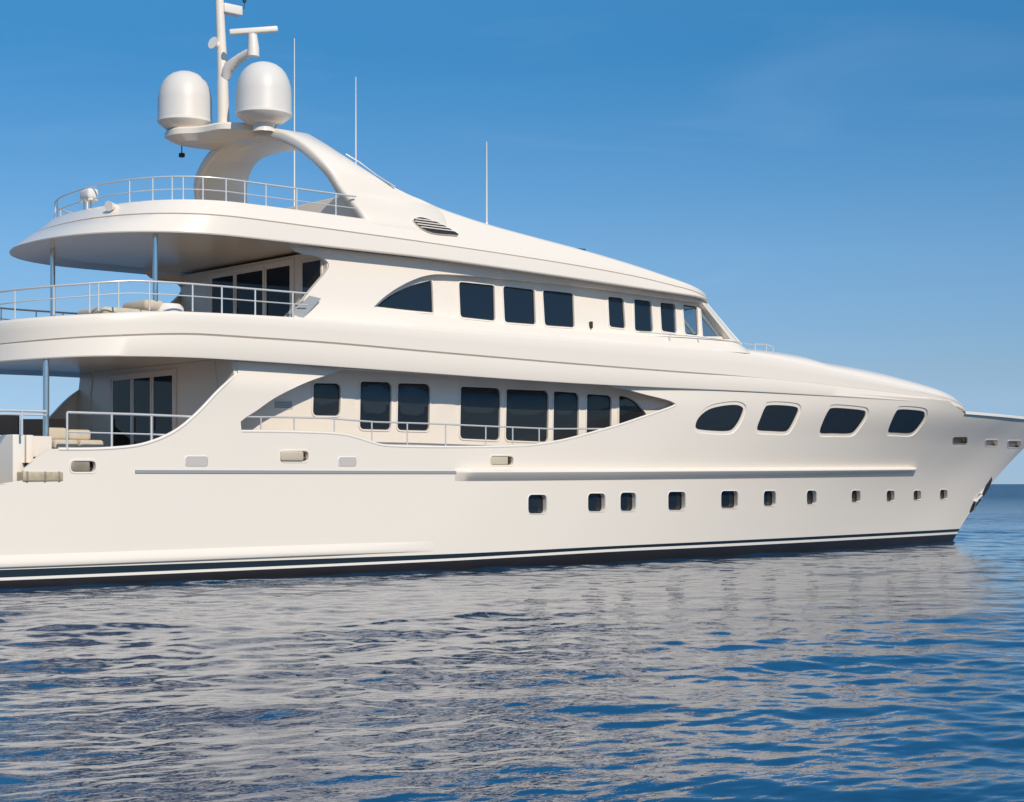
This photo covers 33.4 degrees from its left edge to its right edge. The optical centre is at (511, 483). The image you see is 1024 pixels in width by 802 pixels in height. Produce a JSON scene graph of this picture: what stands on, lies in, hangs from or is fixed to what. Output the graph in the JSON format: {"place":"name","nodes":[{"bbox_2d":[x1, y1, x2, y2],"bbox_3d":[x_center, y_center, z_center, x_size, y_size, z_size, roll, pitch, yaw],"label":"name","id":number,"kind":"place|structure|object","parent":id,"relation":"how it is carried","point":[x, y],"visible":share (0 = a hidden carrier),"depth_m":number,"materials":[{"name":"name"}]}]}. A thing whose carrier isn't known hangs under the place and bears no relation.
{"place":"outdoors","nodes":[
{"label":"outdoors","id":0,"kind":"place"},
{"bbox_2d":[0,484,1023,801],"bbox_3d":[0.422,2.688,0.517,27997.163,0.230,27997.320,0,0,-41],"label":"sea","id":1,"kind":"structure","parent":0,"point":[876,674],"depth_m":23.31,"materials":[{"name":"blue liquid"}]},
{"bbox_2d":[0,0,1023,587],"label":"motor yacht","id":2,"kind":"object","parent":1,"relation":"on","point":[364,372],"visible":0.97,"depth_m":53.68,"materials":[{"name":"beige"}]},
{"bbox_2d":[0,415,65,458],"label":"railing panel","id":3,"kind":"object","parent":2,"relation":"attached to","point":[9,424],"visible":0.21,"depth_m":50.82,"materials":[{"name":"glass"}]},
{"bbox_2d":[49,427,102,448],"bbox_3d":[-12.140,-1.050,47.118,1.500,1.000,0.890,0,0,-41],"label":"cushioned bench","id":4,"kind":"object","parent":2,"relation":"on","point":[58,435],"visible":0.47,"depth_m":47.05,"materials":[{"name":"beige fabric"}]},
{"bbox_2d":[78,188,99,208],"bbox_3d":[-12.494,-8.080,50.421,0.380,1.240,0.620,0,0,-41],"label":"life raft","id":5,"kind":"object","parent":2,"relation":"on","point":[87,195],"visible":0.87,"depth_m":50.23,"materials":[{"name":"white plastic"}]},
{"bbox_2d":[77,299,162,314],"bbox_3d":[-10.992,-4.630,48.083,2.000,1.100,1.600,0,0,-41],"label":"sun pad","id":6,"kind":"object","parent":2,"relation":"on","point":[140,305],"visible":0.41,"depth_m":47.85,"materials":[{"name":"white fabric"}]},
{"bbox_2d":[110,377,131,445],"bbox_3d":[-12.221,-1.960,53.355,0.103,2.720,1.270,0,0,-41],"label":"glass door","id":7,"kind":"structure","parent":2,"relation":"in","point":[121,387],"depth_m":53.34,"materials":[{"name":"black glass"}]},
{"bbox_2d":[131,375,151,443],"bbox_3d":[-11.384,-1.960,52.393,0.103,2.720,1.180,0,0,-41],"label":"glass door","id":8,"kind":"structure","parent":2,"relation":"in","point":[141,385],"depth_m":52.43,"materials":[{"name":"black glass"}]},
{"bbox_2d":[152,373,172,438],"bbox_3d":[-10.513,-1.960,51.441,0.037,2.720,1.280,0,0,-41],"label":"glass door","id":9,"kind":"structure","parent":2,"relation":"in","point":[162,384],"depth_m":51.46,"materials":[{"name":"black glass"}]},
{"bbox_2d":[159,303,183,311],"bbox_3d":[-9.758,-4.620,48.493,0.880,1.040,0.880,0,0,-41],"label":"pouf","id":10,"kind":"object","parent":2,"relation":"on","point":[170,307],"visible":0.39,"depth_m":48.13,"materials":[{"name":"white fabric"}]},
{"bbox_2d":[209,273,234,313],"bbox_3d":[-9.430,-5.550,55.502,0.103,2.500,1.450,0,0,-41],"label":"glass door","id":11,"kind":"structure","parent":2,"relation":"in","point":[226,279],"depth_m":55.44,"materials":[{"name":"black glass"}]},
{"bbox_2d":[234,268,264,314],"bbox_3d":[-8.371,-5.550,54.284,0.103,2.500,1.680,0,0,-41],"label":"glass door","id":12,"kind":"structure","parent":2,"relation":"in","point":[254,278],"depth_m":54.30,"materials":[{"name":"black glass"}]},
{"bbox_2d":[264,263,290,316],"bbox_3d":[-7.292,-5.550,53.042,0.103,2.500,1.470,0,0,-41],"label":"glass door","id":13,"kind":"structure","parent":2,"relation":"in","point":[277,277],"depth_m":53.06,"materials":[{"name":"black glass"}]},
{"bbox_2d":[302,258,322,296],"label":"quarter window","id":14,"kind":"structure","parent":2,"relation":"in","point":[312,269],"depth_m":51.65,"materials":[{"name":"black glass"}]},
{"bbox_2d":[311,381,341,417],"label":"saloon window","id":15,"kind":"structure","parent":2,"relation":"in","point":[326,398],"depth_m":51.67,"materials":[{"name":"black glass"}]},
{"bbox_2d":[358,380,392,431],"bbox_3d":[-4.247,-2.422,52.860,1.326,1.600,0.135,0,0,-41],"label":"saloon window","id":16,"kind":"structure","parent":2,"relation":"in","point":[376,400],"depth_m":52.89,"materials":[{"name":"black"}]},
{"bbox_2d":[374,279,434,313],"bbox_3d":[-3.389,-5.918,53.150,2.483,1.148,0.276,0,0,-41],"label":"upper window","id":17,"kind":"structure","parent":2,"relation":"in","point":[414,297],"depth_m":53.43,"materials":[{"name":"black"}]},
{"bbox_2d":[396,382,430,431],"bbox_3d":[-3.128,-2.427,53.835,1.407,1.601,0.136,0,0,-41],"label":"saloon window","id":18,"kind":"structure","parent":2,"relation":"in","point":[413,404],"depth_m":53.86,"materials":[{"name":"black"}]},
{"bbox_2d":[457,281,495,321],"bbox_3d":[-1.121,-5.885,55.106,1.678,1.287,0.314,0,0,-41],"label":"upper window","id":19,"kind":"structure","parent":2,"relation":"in","point":[474,298],"depth_m":55.15,"materials":[{"name":"black"}]},
{"bbox_2d":[458,385,501,441],"bbox_3d":[-1.058,-2.290,55.627,1.813,1.822,0.132,0,0,-41],"label":"saloon window","id":20,"kind":"structure","parent":2,"relation":"in","point":[478,405],"depth_m":55.65,"materials":[{"name":"black"}]},
{"bbox_2d":[502,285,536,325],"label":"upper window","id":21,"kind":"structure","parent":2,"relation":"in","point":[518,306],"depth_m":56.33,"materials":[{"name":"black"}]},
{"bbox_2d":[504,388,549,442],"bbox_3d":[0.485,-2.275,56.961,2.002,1.834,0.131,0,0,-41],"label":"saloon window","id":22,"kind":"structure","parent":2,"relation":"in","point":[526,407],"depth_m":56.98,"materials":[{"name":"black"}]},
{"bbox_2d":[541,289,575,328],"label":"upper window","id":23,"kind":"structure","parent":2,"relation":"in","point":[558,311],"depth_m":57.50,"materials":[{"name":"black"}]},
{"bbox_2d":[552,390,579,440],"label":"saloon window","id":24,"kind":"structure","parent":2,"relation":"in","point":[565,404],"depth_m":58.13,"materials":[{"name":"black glass"}]},
{"bbox_2d":[585,392,612,432],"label":"saloon window","id":25,"kind":"structure","parent":2,"relation":"in","point":[598,406],"depth_m":59.15,"materials":[{"name":"black"}]},
{"bbox_2d":[607,295,625,329],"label":"upper window","id":26,"kind":"structure","parent":2,"relation":"in","point":[615,307],"depth_m":59.29,"materials":[{"name":"black"}]},
{"bbox_2d":[617,394,646,423],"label":"saloon window","id":27,"kind":"structure","parent":2,"relation":"in","point":[627,410],"depth_m":59.91,"materials":[{"name":"black glass"}]},
{"bbox_2d":[633,298,653,332],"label":"upper window","id":28,"kind":"structure","parent":2,"relation":"in","point":[642,313],"depth_m":60.15,"materials":[{"name":"black"}]},
{"bbox_2d":[659,301,677,333],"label":"upper window","id":29,"kind":"structure","parent":2,"relation":"in","point":[668,316],"depth_m":61.00,"materials":[{"name":"black"}]},
{"bbox_2d":[682,303,698,335],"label":"upper window","id":30,"kind":"structure","parent":2,"relation":"in","point":[688,305],"depth_m":61.82,"materials":[{"name":"black"}]},
{"bbox_2d":[699,306,723,337],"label":"upper window","id":31,"kind":"structure","parent":2,"relation":"in","point":[699,306],"depth_m":62.06,"materials":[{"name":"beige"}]},
{"bbox_2d":[694,401,745,434],"bbox_3d":[7.521,-2.400,61.963,2.792,1.238,0.268,0,0,-41],"label":"hull window","id":32,"kind":"structure","parent":2,"relation":"in","point":[717,418],"depth_m":62.05,"materials":[{"name":"black glass"}]},
{"bbox_2d":[756,401,800,434],"bbox_3d":[9.996,-2.464,64.242,2.535,1.254,0.365,0,0,-43],"label":"hull window","id":33,"kind":"structure","parent":2,"relation":"in","point":[775,416],"depth_m":64.28,"materials":[{"name":"black glass"}]},
{"bbox_2d":[818,404,867,436],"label":"hull window","id":34,"kind":"structure","parent":2,"relation":"in","point":[840,422],"depth_m":67.22,"materials":[{"name":"black glass"}]},
{"bbox_2d":[887,406,927,436],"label":"hull window","id":35,"kind":"structure","parent":2,"relation":"in","point":[902,423],"depth_m":70.62,"materials":[{"name":"black glass"}]},
{"bbox_2d":[0,0,1023,483],"label":"sky","id":36,"kind":"structure","parent":0,"point":[840,182],"materials":[{"name":"blue"}]}
]}

